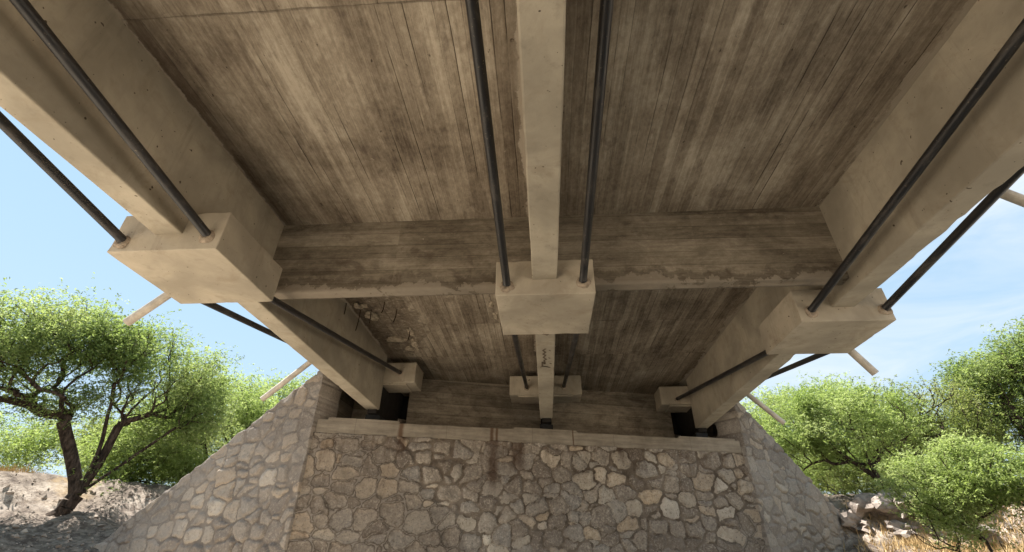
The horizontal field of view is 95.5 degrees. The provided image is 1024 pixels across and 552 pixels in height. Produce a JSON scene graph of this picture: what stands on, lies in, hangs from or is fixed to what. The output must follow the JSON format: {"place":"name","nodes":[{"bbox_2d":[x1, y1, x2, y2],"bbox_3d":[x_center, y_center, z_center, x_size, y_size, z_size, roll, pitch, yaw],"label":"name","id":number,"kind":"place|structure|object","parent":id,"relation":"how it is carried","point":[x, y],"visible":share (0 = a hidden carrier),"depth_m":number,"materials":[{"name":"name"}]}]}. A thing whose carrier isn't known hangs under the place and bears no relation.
{"place":"outdoors","nodes":[
{"label":"outdoors","id":0,"kind":"place"},
{"bbox_2d":[0,419,1023,551],"bbox_3d":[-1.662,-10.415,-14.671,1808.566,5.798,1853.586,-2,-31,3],"label":"ground","id":1,"kind":"structure","parent":0,"point":[57,485],"depth_m":9.72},
{"bbox_2d":[0,403,93,473],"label":"shrub","id":2,"kind":"object","parent":1,"relation":"on","point":[16,448],"visible":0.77,"depth_m":13.09,"materials":[{"name":"green plant"}]},
{"bbox_2d":[0,272,257,516],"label":"mesquite tree","id":3,"kind":"object","parent":1,"relation":"on","point":[121,348],"visible":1,"depth_m":10.78,"materials":[{"name":"green plant"}]},
{"bbox_2d":[40,425,222,486],"bbox_3d":[-10.179,5.136,13.012,4.242,2.451,3.132,22,-37,-31],"label":"shrub","id":4,"kind":"object","parent":1,"relation":"on","point":[179,467],"visible":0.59,"depth_m":12.61,"materials":[{"name":"green plant"}]},
{"bbox_2d":[37,407,239,483],"bbox_3d":[-11.925,6.034,15.868,4.428,3.358,6.013,-22,-38,32],"label":"shrub","id":5,"kind":"object","parent":1,"relation":"on","point":[89,428],"visible":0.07,"depth_m":14.61,"materials":[{"name":"green plant"}]},
{"bbox_2d":[78,360,282,477],"bbox_3d":[-9.196,4.321,14.033,5.379,4.110,3.430,25,-39,-34],"label":"mesquite tree","id":6,"kind":"object","parent":1,"relation":"on","point":[252,412],"visible":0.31,"depth_m":13.82,"materials":[{"name":"green plant"}]},
{"bbox_2d":[205,368,316,442],"bbox_3d":[-9.282,6.035,18.376,6.155,5.263,3.699,11,-33,-16],"label":"mesquite tree","id":7,"kind":"object","parent":1,"relation":"on","point":[284,393],"visible":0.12,"depth_m":18.78,"materials":[{"name":"green plant"}]},
{"bbox_2d":[93,371,845,551],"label":"stone abutment","id":8,"kind":"object","parent":1,"relation":"on","point":[320,461],"visible":0.96,"depth_m":8.36,"materials":[{"name":"stone"},{"name":"mortar"}]},
{"bbox_2d":[0,0,1023,436],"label":"concrete bridge","id":9,"kind":"structure","parent":8,"relation":"on","point":[698,216],"depth_m":4.27,"materials":[{"name":"concrete"}]},
{"bbox_2d":[0,471,1022,551],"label":"loose stones","id":10,"kind":"object","parent":1,"relation":"on","point":[15,526],"visible":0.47,"depth_m":9.37,"materials":[{"name":"grey stone"}]},
{"bbox_2d":[740,370,895,438],"bbox_3d":[10.140,5.642,16.589,6.669,4.392,4.026,-11,-33,17],"label":"mesquite tree","id":11,"kind":"object","parent":1,"relation":"on","point":[756,415],"visible":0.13,"depth_m":16.74,"materials":[{"name":"green plant"}]},
{"bbox_2d":[756,373,949,488],"bbox_3d":[8.213,3.961,11.556,4.152,3.137,2.725,-20,-37,30],"label":"mesquite tree","id":12,"kind":"object","parent":1,"relation":"on","point":[813,442],"visible":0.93,"depth_m":11.39,"materials":[{"name":"green plant"}]},
{"bbox_2d":[840,511,870,533],"bbox_3d":[7.607,5.513,10.169,0.588,0.628,0.699,-21,-37,31],"label":"boulder","id":13,"kind":"object","parent":1,"relation":"on","point":[850,520],"visible":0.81,"depth_m":10.10,"materials":[{"name":"grey stone"}]},
{"bbox_2d":[792,435,922,494],"bbox_3d":[9.747,5.920,14.078,4.658,2.380,3.316,-24,-39,35],"label":"shrub","id":14,"kind":"object","parent":1,"relation":"on","point":[836,481],"visible":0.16,"depth_m":13.70,"materials":[{"name":"green plant"}]},
{"bbox_2d":[801,446,925,496],"bbox_3d":[9.039,5.377,11.811,3.020,2.178,2.618,-2,-31,3],"label":"shrub","id":15,"kind":"object","parent":1,"relation":"on","point":[859,486],"visible":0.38,"depth_m":11.78,"materials":[{"name":"green plant"}]},
{"bbox_2d":[845,493,881,519],"bbox_3d":[7.998,5.222,10.440,0.950,0.661,0.866,9,-33,-14],"label":"boulder","id":16,"kind":"object","parent":1,"relation":"on","point":[860,505],"visible":0.56,"depth_m":10.29,"materials":[{"name":"grey stone"}]},
{"bbox_2d":[871,489,921,520],"bbox_3d":[8.419,5.034,9.937,1.061,0.954,1.030,26,-39,-35],"label":"boulder","id":17,"kind":"object","parent":1,"relation":"on","point":[884,509],"visible":0.4,"depth_m":9.93,"materials":[{"name":"grey stone"}]},
{"bbox_2d":[885,519,920,540],"bbox_3d":[8.147,5.288,9.643,0.686,0.454,0.530,17,-35,-25],"label":"boulder","id":18,"kind":"object","parent":1,"relation":"on","point":[893,525],"visible":0.74,"depth_m":9.56,"materials":[{"name":"grey stone"}]},
{"bbox_2d":[891,488,918,499],"bbox_3d":[8.685,4.974,10.212,0.827,0.622,0.908,-14,-34,22],"label":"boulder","id":19,"kind":"object","parent":1,"relation":"on","point":[905,495],"visible":0.04,"depth_m":10.06,"materials":[{"name":"grey stone"}]},
{"bbox_2d":[836,388,1023,490],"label":"shrub","id":20,"kind":"object","parent":1,"relation":"on","point":[1021,408],"visible":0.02,"depth_m":13.90,"materials":[{"name":"green plant"}]},
{"bbox_2d":[848,363,1019,470],"bbox_3d":[11.094,4.129,12.689,3.856,3.484,2.789,-27,-41,37],"label":"mesquite tree","id":21,"kind":"object","parent":1,"relation":"on","point":[979,428],"visible":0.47,"depth_m":12.24,"materials":[{"name":"green plant"}]},
{"bbox_2d":[865,427,1023,551],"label":"bush","id":22,"kind":"object","parent":1,"relation":"on","point":[955,501],"visible":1,"depth_m":7.38,"materials":[{"name":"green plant"}]},
{"bbox_2d":[922,315,1023,456],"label":"mesquite tree","id":23,"kind":"object","parent":1,"relation":"on","point":[1003,370],"visible":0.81,"depth_m":12.46,"materials":[{"name":"green plant"}]},
{"bbox_2d":[958,524,996,543],"bbox_3d":[8.996,5.020,8.903,0.740,0.476,0.546,-2,-31,3],"label":"boulder","id":24,"kind":"object","parent":1,"relation":"on","point":[990,535],"visible":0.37,"depth_m":8.76,"materials":[{"name":"grey stone"}]},
{"bbox_2d":[0,463,1023,551],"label":"dry grass","id":25,"kind":"structure","parent":0,"point":[913,542],"depth_m":8.97,"materials":[{"name":"beige plant"}]},
{"bbox_2d":[0,107,1023,494],"label":"sky","id":26,"kind":"structure","parent":0,"point":[46,237],"materials":[{"name":"blue"}]}
]}

